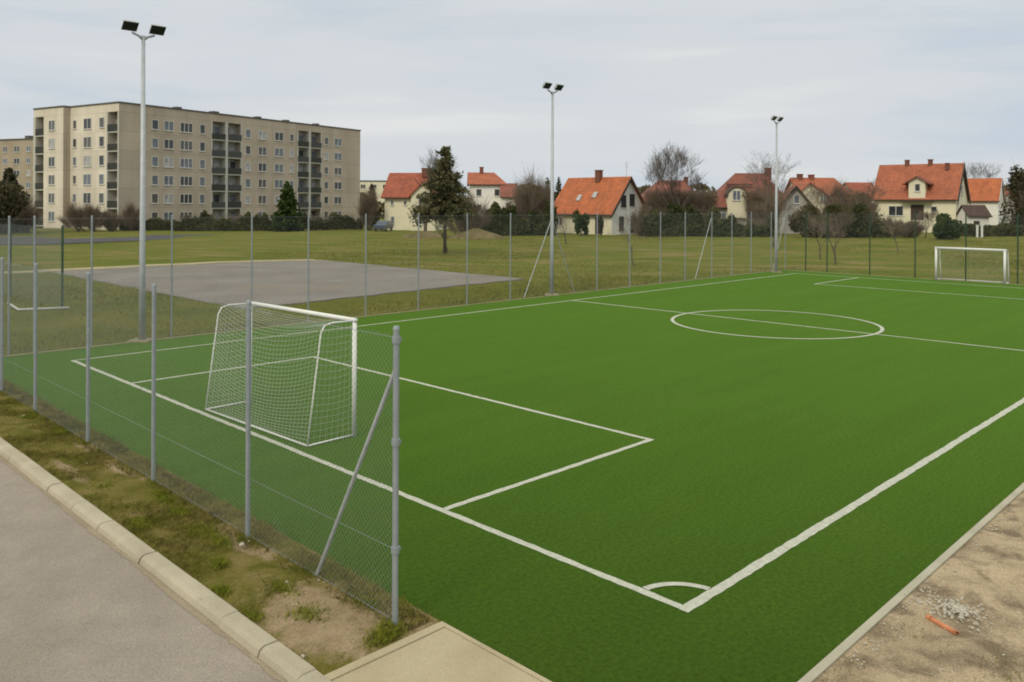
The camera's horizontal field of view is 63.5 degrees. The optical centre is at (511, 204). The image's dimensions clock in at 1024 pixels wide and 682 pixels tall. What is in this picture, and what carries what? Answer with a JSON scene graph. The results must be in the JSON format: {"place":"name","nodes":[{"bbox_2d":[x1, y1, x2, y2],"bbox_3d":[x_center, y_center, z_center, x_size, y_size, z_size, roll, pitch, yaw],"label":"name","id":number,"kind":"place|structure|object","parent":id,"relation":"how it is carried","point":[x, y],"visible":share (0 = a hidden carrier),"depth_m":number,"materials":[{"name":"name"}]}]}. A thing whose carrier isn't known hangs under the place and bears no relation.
{"place":"outdoors","nodes":[
{"label":"outdoors","id":0,"kind":"place"},
{"bbox_2d":[0,234,212,244],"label":"road by flats","id":1,"kind":"structure","parent":0,"point":[123,239],"depth_m":89.52,"materials":[{"name":"grey asphalt"}]},
{"bbox_2d":[0,460,280,681],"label":"asphalt road","id":2,"kind":"structure","parent":0,"point":[79,603],"depth_m":8.12,"materials":[{"name":"grey asphalt"}]},
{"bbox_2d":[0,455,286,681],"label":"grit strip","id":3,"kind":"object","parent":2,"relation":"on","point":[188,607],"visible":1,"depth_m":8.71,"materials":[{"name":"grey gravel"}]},
{"bbox_2d":[0,437,331,681],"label":"kerb","id":4,"kind":"structure","parent":2,"relation":"on","point":[276,656],"depth_m":8.71,"materials":[{"name":"concrete"}]},
{"bbox_2d":[4,259,322,273],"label":"sandy path","id":5,"kind":"structure","parent":0,"point":[146,265],"depth_m":53.66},
{"bbox_2d":[0,378,440,674],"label":"verge","id":6,"kind":"structure","parent":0,"point":[245,569],"depth_m":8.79,"materials":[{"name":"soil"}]},
{"bbox_2d":[0,257,401,624],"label":"chain link fence","id":7,"kind":"object","parent":6,"relation":"on","point":[395,442],"visible":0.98,"depth_m":10.33,"materials":[{"name":"metal"}]},
{"bbox_2d":[0,389,417,649],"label":"verge weeds","id":8,"kind":"object","parent":6,"relation":"on","point":[381,633],"visible":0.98,"depth_m":8.64,"materials":[{"name":"green plant"}]},
{"bbox_2d":[55,260,523,308],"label":"gravel field","id":9,"kind":"structure","parent":0,"point":[217,287],"depth_m":43.39,"materials":[{"name":"grey gravel"}]},
{"bbox_2d":[324,621,551,681],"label":"concrete path","id":10,"kind":"structure","parent":0,"point":[441,651],"depth_m":7.19,"materials":[{"name":"beige concrete"}]},
{"bbox_2d":[0,218,1023,355],"bbox_3d":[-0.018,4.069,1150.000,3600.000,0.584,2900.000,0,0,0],"label":"meadow","id":11,"kind":"structure","parent":0,"point":[152,254],"depth_m":59.96,"materials":[{"name":"green plant"}]},
{"bbox_2d":[0,136,32,210],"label":"distant block","id":12,"kind":"structure","parent":11,"relation":"on","point":[16,155],"depth_m":205.70,"materials":[{"name":"concrete"}]},
{"bbox_2d":[1,167,32,232],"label":"dark conifer","id":13,"kind":"object","parent":11,"relation":"on","point":[9,175],"visible":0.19,"depth_m":111.51,"materials":[{"name":"green plant"}]},
{"bbox_2d":[0,170,35,233],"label":"dark bushy tree","id":14,"kind":"object","parent":11,"relation":"on","point":[12,203],"visible":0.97,"depth_m":105.93,"materials":[{"name":"green plant"}]},
{"bbox_2d":[13,190,43,232],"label":"bare left bush","id":15,"kind":"object","parent":11,"relation":"on","point":[29,216],"visible":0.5,"depth_m":111.66,"materials":[{"name":"brown plant"}]},
{"bbox_2d":[0,223,63,306],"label":"green corner fence","id":16,"kind":"object","parent":11,"relation":"on","point":[61,250],"visible":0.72,"depth_m":33.18,"materials":[{"name":"metal"}]},
{"bbox_2d":[52,199,101,231],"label":"bare shrub","id":17,"kind":"object","parent":11,"relation":"on","point":[71,212],"visible":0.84,"depth_m":116.58,"materials":[{"name":"brown plant"}]},
{"bbox_2d":[77,201,113,231],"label":"bare shrub","id":18,"kind":"object","parent":11,"relation":"on","point":[96,218],"visible":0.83,"depth_m":116.51,"materials":[{"name":"brown plant"}]},
{"bbox_2d":[100,208,124,230],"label":"bare shrub","id":19,"kind":"object","parent":11,"relation":"on","point":[116,223],"visible":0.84,"depth_m":118.50,"materials":[{"name":"brown plant"}]},
{"bbox_2d":[121,199,146,230],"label":"bare shrub","id":20,"kind":"object","parent":11,"relation":"on","point":[131,213],"visible":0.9,"depth_m":120.67,"materials":[{"name":"brown plant"}]},
{"bbox_2d":[121,19,165,342],"bbox_3d":[-10.716,-0.515,23.981,0.775,9.534,1.192,0,0,21],"label":"floodlight pole","id":21,"kind":"object","parent":11,"relation":"on","point":[132,26],"visible":0.93,"depth_m":23.94,"materials":[{"name":"metal"}]},
{"bbox_2d":[118,217,175,230],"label":"dark hedge","id":22,"kind":"object","parent":11,"relation":"on","point":[157,223],"visible":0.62,"depth_m":123.17,"materials":[{"name":"green plant"}]},
{"bbox_2d":[33,101,360,229],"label":"apartment block","id":23,"kind":"structure","parent":11,"relation":"on","point":[197,163],"depth_m":134.27,"materials":[{"name":"concrete"}]},
{"bbox_2d":[82,155,91,166],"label":"window","id":24,"kind":"structure","parent":23,"relation":"in","point":[86,158],"depth_m":128.06,"materials":[{"name":"grey glass"}]},
{"bbox_2d":[83,118,91,129],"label":"window","id":25,"kind":"structure","parent":23,"relation":"in","point":[87,122],"depth_m":128.03,"materials":[{"name":"grey glass"}]},
{"bbox_2d":[163,121,173,131],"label":"window","id":26,"kind":"structure","parent":23,"relation":"in","point":[168,125],"depth_m":131.35,"materials":[{"name":"grey glass"}]},
{"bbox_2d":[163,175,173,185],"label":"window","id":27,"kind":"structure","parent":23,"relation":"in","point":[168,180],"depth_m":131.22,"materials":[{"name":"grey glass"}]},
{"bbox_2d":[163,194,173,203],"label":"window","id":28,"kind":"structure","parent":23,"relation":"in","point":[168,198],"depth_m":131.26,"materials":[{"name":"grey glass"}]},
{"bbox_2d":[164,139,173,149],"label":"window","id":29,"kind":"structure","parent":23,"relation":"in","point":[168,143],"depth_m":131.39,"materials":[{"name":"grey glass"}]},
{"bbox_2d":[164,157,173,167],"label":"window","id":30,"kind":"structure","parent":23,"relation":"in","point":[168,161],"depth_m":131.24,"materials":[{"name":"grey glass"}]},
{"bbox_2d":[180,194,191,203],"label":"window","id":31,"kind":"structure","parent":23,"relation":"in","point":[184,198],"depth_m":134.04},
{"bbox_2d":[180,122,192,132],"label":"window","id":32,"kind":"structure","parent":23,"relation":"in","point":[184,127],"depth_m":134.11,"materials":[{"name":"grey glass"}]},
{"bbox_2d":[180,140,192,150],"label":"window","id":33,"kind":"structure","parent":23,"relation":"in","point":[184,145],"depth_m":134.11,"materials":[{"name":"grey glass"}]},
{"bbox_2d":[180,158,192,168],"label":"window","id":34,"kind":"structure","parent":23,"relation":"in","point":[184,162],"depth_m":134.11,"materials":[{"name":"grey glass"}]},
{"bbox_2d":[180,176,192,185],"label":"window","id":35,"kind":"structure","parent":23,"relation":"in","point":[184,180],"depth_m":134.14,"materials":[{"name":"glass"}]},
{"bbox_2d":[174,210,272,230],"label":"dark hedge","id":36,"kind":"object","parent":11,"relation":"on","point":[193,224],"visible":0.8,"depth_m":121.40,"materials":[{"name":"green plant"}]},
{"bbox_2d":[269,181,306,231],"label":"evergreen tree","id":37,"kind":"object","parent":11,"relation":"on","point":[287,203],"visible":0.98,"depth_m":121.13,"materials":[{"name":"green plant"}]},
{"bbox_2d":[300,211,363,229],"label":"dark hedge","id":38,"kind":"object","parent":11,"relation":"on","point":[330,221],"visible":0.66,"depth_m":130.26,"materials":[{"name":"green plant"}]},
{"bbox_2d":[353,185,380,230],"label":"russet bush","id":39,"kind":"object","parent":11,"relation":"on","point":[367,206],"visible":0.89,"depth_m":127.14,"materials":[{"name":"brown plant"}]},
{"bbox_2d":[360,180,385,206],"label":"pale block","id":40,"kind":"structure","parent":11,"relation":"on","point":[380,184],"depth_m":300.61,"materials":[{"name":"paint"}]},
{"bbox_2d":[368,183,379,228],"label":"thin spruce","id":41,"kind":"object","parent":11,"relation":"on","point":[377,216],"visible":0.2,"depth_m":134.77,"materials":[{"name":"green plant"}]},
{"bbox_2d":[374,221,393,230],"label":"parked car","id":42,"kind":"object","parent":11,"relation":"on","point":[390,224],"visible":0.93,"depth_m":123.32,"materials":[{"name":"blue paint"}]},
{"bbox_2d":[4,270,778,356],"bbox_3d":[-0.481,4.139,34.231,0.116,0.318,49.580,0,0,45],"label":"edging","id":43,"kind":"object","parent":11,"relation":"on","point":[372,315],"visible":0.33,"depth_m":30.18,"materials":[{"name":"grey concrete"}]},
{"bbox_2d":[0,212,785,354],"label":"side fence","id":44,"kind":"object","parent":11,"relation":"on","point":[34,260],"visible":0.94,"depth_m":29.64,"materials":[{"name":"metal"}]},
{"bbox_2d":[381,168,449,230],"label":"red roof house","id":45,"kind":"structure","parent":11,"relation":"on","point":[400,192],"depth_m":129.81,"materials":[{"name":"paint"}]},
{"bbox_2d":[402,231,450,237],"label":"straw mound","id":46,"kind":"object","parent":11,"relation":"on","point":[427,233],"visible":0.77,"depth_m":98.96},
{"bbox_2d":[409,145,468,230],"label":"tall bare tree","id":47,"kind":"object","parent":11,"relation":"on","point":[430,167],"visible":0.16,"depth_m":116.07,"materials":[{"name":"brown plant"}]},
{"bbox_2d":[407,146,477,253],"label":"tall conifer","id":48,"kind":"object","parent":11,"relation":"on","point":[444,200],"visible":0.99,"depth_m":68.34,"materials":[{"name":"green plant"}]},
{"bbox_2d":[437,184,498,234],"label":"russet shrub","id":49,"kind":"object","parent":11,"relation":"on","point":[460,223],"visible":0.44,"depth_m":100.39,"materials":[{"name":"brown plant"}]},
{"bbox_2d":[450,228,505,239],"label":"straw mound","id":50,"kind":"object","parent":11,"relation":"on","point":[480,233],"visible":0.92,"depth_m":97.90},
{"bbox_2d":[467,167,507,216],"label":"white villa","id":51,"kind":"object","parent":11,"relation":"on","point":[485,184],"visible":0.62,"depth_m":150.28,"materials":[{"name":"paint"}]},
{"bbox_2d":[500,183,517,208],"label":"lean to house","id":52,"kind":"structure","parent":11,"relation":"on","point":[505,189],"depth_m":147.88,"materials":[{"name":"brown tile"}]},
{"bbox_2d":[474,200,557,235],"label":"meadow hedge","id":53,"kind":"object","parent":11,"relation":"on","point":[496,211],"visible":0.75,"depth_m":108.11,"materials":[{"name":"green plant"}]},
{"bbox_2d":[498,162,560,218],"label":"brown bush","id":54,"kind":"object","parent":11,"relation":"on","point":[533,197],"visible":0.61,"depth_m":111.12,"materials":[{"name":"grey plant"}]},
{"bbox_2d":[572,209,589,235],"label":"round bush","id":55,"kind":"object","parent":11,"relation":"on","point":[578,224],"visible":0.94,"depth_m":108.81,"materials":[{"name":"green plant"}]},
{"bbox_2d":[554,161,646,234],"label":"orange roof house","id":56,"kind":"structure","parent":11,"relation":"on","point":[600,194],"depth_m":117.06,"materials":[{"name":"tile"}]},
{"bbox_2d":[617,210,641,265],"bbox_3d":[7.769,2.230,55.623,1.818,3.792,2.003,0,0,42],"label":"young tree","id":57,"kind":"object","parent":11,"relation":"on","point":[626,234],"visible":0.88,"depth_m":55.61,"materials":[{"name":"brown plant"}]},
{"bbox_2d":[626,203,648,236],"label":"corner bush","id":58,"kind":"object","parent":11,"relation":"on","point":[641,224],"visible":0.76,"depth_m":107.45,"materials":[{"name":"plant"}]},
{"bbox_2d":[641,177,694,212],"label":"dark red roof house","id":59,"kind":"structure","parent":11,"relation":"on","point":[683,185],"depth_m":143.46,"materials":[{"name":"brown tile"}]},
{"bbox_2d":[642,142,708,206],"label":"bare tree","id":60,"kind":"object","parent":11,"relation":"on","point":[657,167],"visible":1,"depth_m":112.45,"materials":[{"name":"grey plant"}]},
{"bbox_2d":[637,202,724,236],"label":"long hedge","id":61,"kind":"object","parent":11,"relation":"on","point":[673,210],"visible":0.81,"depth_m":107.97,"materials":[{"name":"green plant"}]},
{"bbox_2d":[642,174,723,215],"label":"brown thicket","id":62,"kind":"object","parent":11,"relation":"on","point":[701,199],"visible":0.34,"depth_m":117.65,"materials":[{"name":"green plant"}]},
{"bbox_2d":[360,183,1008,217],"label":"distant treeline","id":63,"kind":"object","parent":11,"relation":"on","point":[641,189],"visible":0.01,"depth_m":237.40,"materials":[{"name":"brown plant"}]},
{"bbox_2d":[708,213,774,236],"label":"hedge","id":64,"kind":"object","parent":11,"relation":"on","point":[757,228],"visible":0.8,"depth_m":107.51,"materials":[{"name":"green plant"}]},
{"bbox_2d":[713,168,783,224],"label":"arched dormer house","id":65,"kind":"structure","parent":11,"relation":"on","point":[729,191],"depth_m":125.33,"materials":[{"name":"brown tile"}]},
{"bbox_2d":[738,181,765,218],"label":"bare garden tree","id":66,"kind":"object","parent":11,"relation":"on","point":[752,196],"visible":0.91,"depth_m":112.08,"materials":[{"name":"brown plant"}]},
{"bbox_2d":[738,179,784,224],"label":"brown shrub","id":67,"kind":"object","parent":11,"relation":"on","point":[768,206],"visible":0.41,"depth_m":112.35,"materials":[{"name":"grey plant"}]},
{"bbox_2d":[743,187,803,246],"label":"twisted bare tree","id":68,"kind":"object","parent":11,"relation":"on","point":[771,202],"visible":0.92,"depth_m":78.68,"materials":[{"name":"brown plant"}]},
{"bbox_2d":[742,150,810,205],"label":"slender bare tree","id":69,"kind":"object","parent":11,"relation":"on","point":[766,178],"visible":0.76,"depth_m":117.15,"materials":[{"name":"grey plant"}]},
{"bbox_2d":[778,185,813,233],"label":"grey gable house","id":70,"kind":"structure","parent":11,"relation":"on","point":[796,202],"depth_m":121.13,"materials":[{"name":"beige paint"}]},
{"bbox_2d":[781,196,832,237],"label":"garden shrub","id":71,"kind":"object","parent":11,"relation":"on","point":[811,211],"visible":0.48,"depth_m":105.64,"materials":[{"name":"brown plant"}]},
{"bbox_2d":[796,212,838,259],"bbox_3d":[22.633,2.323,60.464,2.632,3.844,3.003,0,0,-29],"label":"scrub sapling","id":72,"kind":"object","parent":11,"relation":"on","point":[812,224],"visible":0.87,"depth_m":60.44,"materials":[{"name":"brown plant"}]},
{"bbox_2d":[785,174,851,212],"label":"cream gable house","id":73,"kind":"structure","parent":11,"relation":"on","point":[802,183],"depth_m":141.25,"materials":[{"name":"tile"}]},
{"bbox_2d":[795,185,844,210],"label":"bare garden tree","id":74,"kind":"object","parent":11,"relation":"on","point":[817,194],"visible":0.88,"depth_m":110.09,"materials":[{"name":"brown plant"}]},
{"bbox_2d":[813,208,847,264],"bbox_3d":[21.416,2.222,56.032,3.134,4.052,2.156,0,0,-38],"label":"scrub sapling","id":75,"kind":"object","parent":11,"relation":"on","point":[831,224],"visible":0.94,"depth_m":56.03,"materials":[{"name":"brown plant"}]},
{"bbox_2d":[807,194,856,237],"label":"garden shrub","id":76,"kind":"object","parent":11,"relation":"on","point":[837,208],"visible":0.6,"depth_m":102.66,"materials":[{"name":"brown plant"}]},
{"bbox_2d":[820,174,860,209],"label":"garden shrub","id":77,"kind":"object","parent":11,"relation":"on","point":[842,196],"visible":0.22,"depth_m":115.45,"materials":[{"name":"brown plant"}]},
{"bbox_2d":[843,182,873,200],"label":"roof","id":78,"kind":"structure","parent":11,"relation":"on","point":[852,185],"depth_m":168.01,"materials":[{"name":"tile"}]},
{"bbox_2d":[838,179,889,209],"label":"bare garden tree","id":79,"kind":"object","parent":11,"relation":"on","point":[874,189],"visible":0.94,"depth_m":109.05,"materials":[{"name":"brown plant"}]},
{"bbox_2d":[841,192,890,237],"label":"garden shrub","id":80,"kind":"object","parent":11,"relation":"on","point":[855,226],"visible":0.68,"depth_m":103.30,"materials":[{"name":"green plant"}]},
{"bbox_2d":[852,181,882,210],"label":"garden shrub","id":81,"kind":"object","parent":11,"relation":"on","point":[863,198],"visible":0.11,"depth_m":117.79,"materials":[{"name":"brown plant"}]},
{"bbox_2d":[872,215,908,237],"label":"garden shrub","id":82,"kind":"object","parent":11,"relation":"on","point":[898,230],"visible":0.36,"depth_m":105.27,"materials":[{"name":"brown plant"}]},
{"bbox_2d":[782,212,1023,283],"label":"green end fence","id":83,"kind":"object","parent":11,"relation":"on","point":[965,242],"visible":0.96,"depth_m":46.45,"materials":[{"name":"metal"}]},
{"bbox_2d":[792,270,1023,284],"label":"edging end","id":84,"kind":"object","parent":11,"relation":"on","point":[909,277],"visible":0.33,"depth_m":46.45,"materials":[{"name":"grey concrete"}]},
{"bbox_2d":[894,218,926,237],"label":"garden shrub","id":85,"kind":"object","parent":11,"relation":"on","point":[911,232],"visible":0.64,"depth_m":106.12,"materials":[{"name":"brown plant"}]},
{"bbox_2d":[798,482,1023,681],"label":"edging","id":86,"kind":"object","parent":11,"relation":"on","point":[821,667],"depth_m":8.46,"materials":[{"name":"concrete"}]},
{"bbox_2d":[872,159,970,232],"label":"orange roof house","id":87,"kind":"structure","parent":11,"relation":"on","point":[943,188],"depth_m":131.02,"materials":[{"name":"tile"}]},
{"bbox_2d":[889,206,902,215],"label":"window","id":88,"kind":"structure","parent":87,"relation":"in","point":[896,210],"depth_m":132.40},
{"bbox_2d":[911,205,923,219],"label":"door","id":89,"kind":"structure","parent":87,"relation":"in","point":[914,208],"depth_m":130.46,"materials":[{"name":"brown wood"}]},
{"bbox_2d":[916,209,938,237],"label":"bare garden tree","id":90,"kind":"object","parent":11,"relation":"on","point":[926,216],"visible":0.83,"depth_m":107.45,"materials":[{"name":"brown plant"}]},
{"bbox_2d":[931,213,964,239],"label":"evergreen bush","id":91,"kind":"object","parent":11,"relation":"on","point":[937,225],"visible":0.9,"depth_m":100.39,"materials":[{"name":"green plant"}]},
{"bbox_2d":[956,205,992,225],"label":"garden shed","id":92,"kind":"structure","parent":11,"relation":"on","point":[977,212],"depth_m":124.45,"materials":[{"name":"white paint"}]},
{"bbox_2d":[964,160,1002,177],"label":"faint bare tree","id":93,"kind":"object","parent":11,"relation":"on","point":[982,172],"visible":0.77,"depth_m":175.02,"materials":[{"name":"grey plant"}]},
{"bbox_2d":[967,178,1005,224],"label":"orange roof house","id":94,"kind":"structure","parent":11,"relation":"on","point":[984,191],"depth_m":142.14,"materials":[{"name":"tile"}]},
{"bbox_2d":[961,222,1023,236],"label":"garden hedge","id":95,"kind":"object","parent":11,"relation":"on","point":[999,228],"visible":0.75,"depth_m":113.05,"materials":[{"name":"green plant"}]},
{"bbox_2d":[994,162,1023,234],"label":"edge tree","id":96,"kind":"object","parent":11,"relation":"on","point":[1016,188],"visible":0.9,"depth_m":117.96,"materials":[{"name":"green plant"}]},
{"bbox_2d":[0,0,1023,198],"label":"sky","id":97,"kind":"structure","parent":0,"point":[858,87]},
{"bbox_2d":[3,270,1023,681],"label":"turf pitch","id":98,"kind":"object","parent":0,"point":[765,442],"visible":0.86,"depth_m":13.61,"materials":[{"name":"green plastic"}]},
{"bbox_2d":[205,301,357,446],"bbox_3d":[-4.302,2.961,15.117,3.580,2.040,0.983,0,0,43],"label":"football goal","id":99,"kind":"object","parent":98,"relation":"on","point":[345,319],"visible":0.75,"depth_m":14.54,"materials":[{"name":"white paint"}]},
{"bbox_2d":[71,273,1023,611],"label":"pitch markings","id":100,"kind":"object","parent":98,"relation":"on","point":[743,573],"visible":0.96,"depth_m":11.65,"materials":[{"name":"white paint"}]},
{"bbox_2d":[542,82,563,295],"bbox_3d":[1.775,-0.548,36.731,0.775,9.724,1.192,0,0,21],"label":"floodlight pole","id":101,"kind":"object","parent":98,"relation":"on","point":[548,85],"visible":0.91,"depth_m":36.70,"materials":[{"name":"metal"}]},
{"bbox_2d":[769,115,783,272],"bbox_3d":[15.917,-0.484,49.840,0.775,9.724,1.192,0,0,21],"label":"floodlight pole","id":102,"kind":"object","parent":98,"relation":"on","point":[779,118],"visible":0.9,"depth_m":49.81,"materials":[{"name":"metal"}]},
{"bbox_2d":[935,247,1009,283],"bbox_3d":[24.576,3.203,44.240,3.440,1.818,0.888,0,0,45],"label":"football goal","id":103,"kind":"object","parent":98,"relation":"on","point":[1005,260],"visible":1,"depth_m":44.10,"materials":[{"name":"white paint"}]},
{"bbox_2d":[814,491,1023,681],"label":"sandy ground","id":104,"kind":"structure","parent":0,"point":[995,572],"depth_m":7.83,"materials":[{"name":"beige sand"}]},
{"bbox_2d":[925,614,959,634],"bbox_3d":[4.062,3.962,7.807,0.058,0.046,0.343,0,0,-21],"label":"orange pipe","id":105,"kind":"object","parent":104,"relation":"on","point":[941,624],"visible":1,"depth_m":7.80,"materials":[{"name":"plastic"}]},
{"bbox_2d":[904,589,1007,632],"bbox_3d":[4.291,3.963,8.156,0.806,0.094,0.920,0,0,0],"label":"rubble","id":106,"kind":"object","parent":104,"relation":"on","point":[959,609],"visible":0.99,"depth_m":8.08,"materials":[{"name":"grey stone"}]},
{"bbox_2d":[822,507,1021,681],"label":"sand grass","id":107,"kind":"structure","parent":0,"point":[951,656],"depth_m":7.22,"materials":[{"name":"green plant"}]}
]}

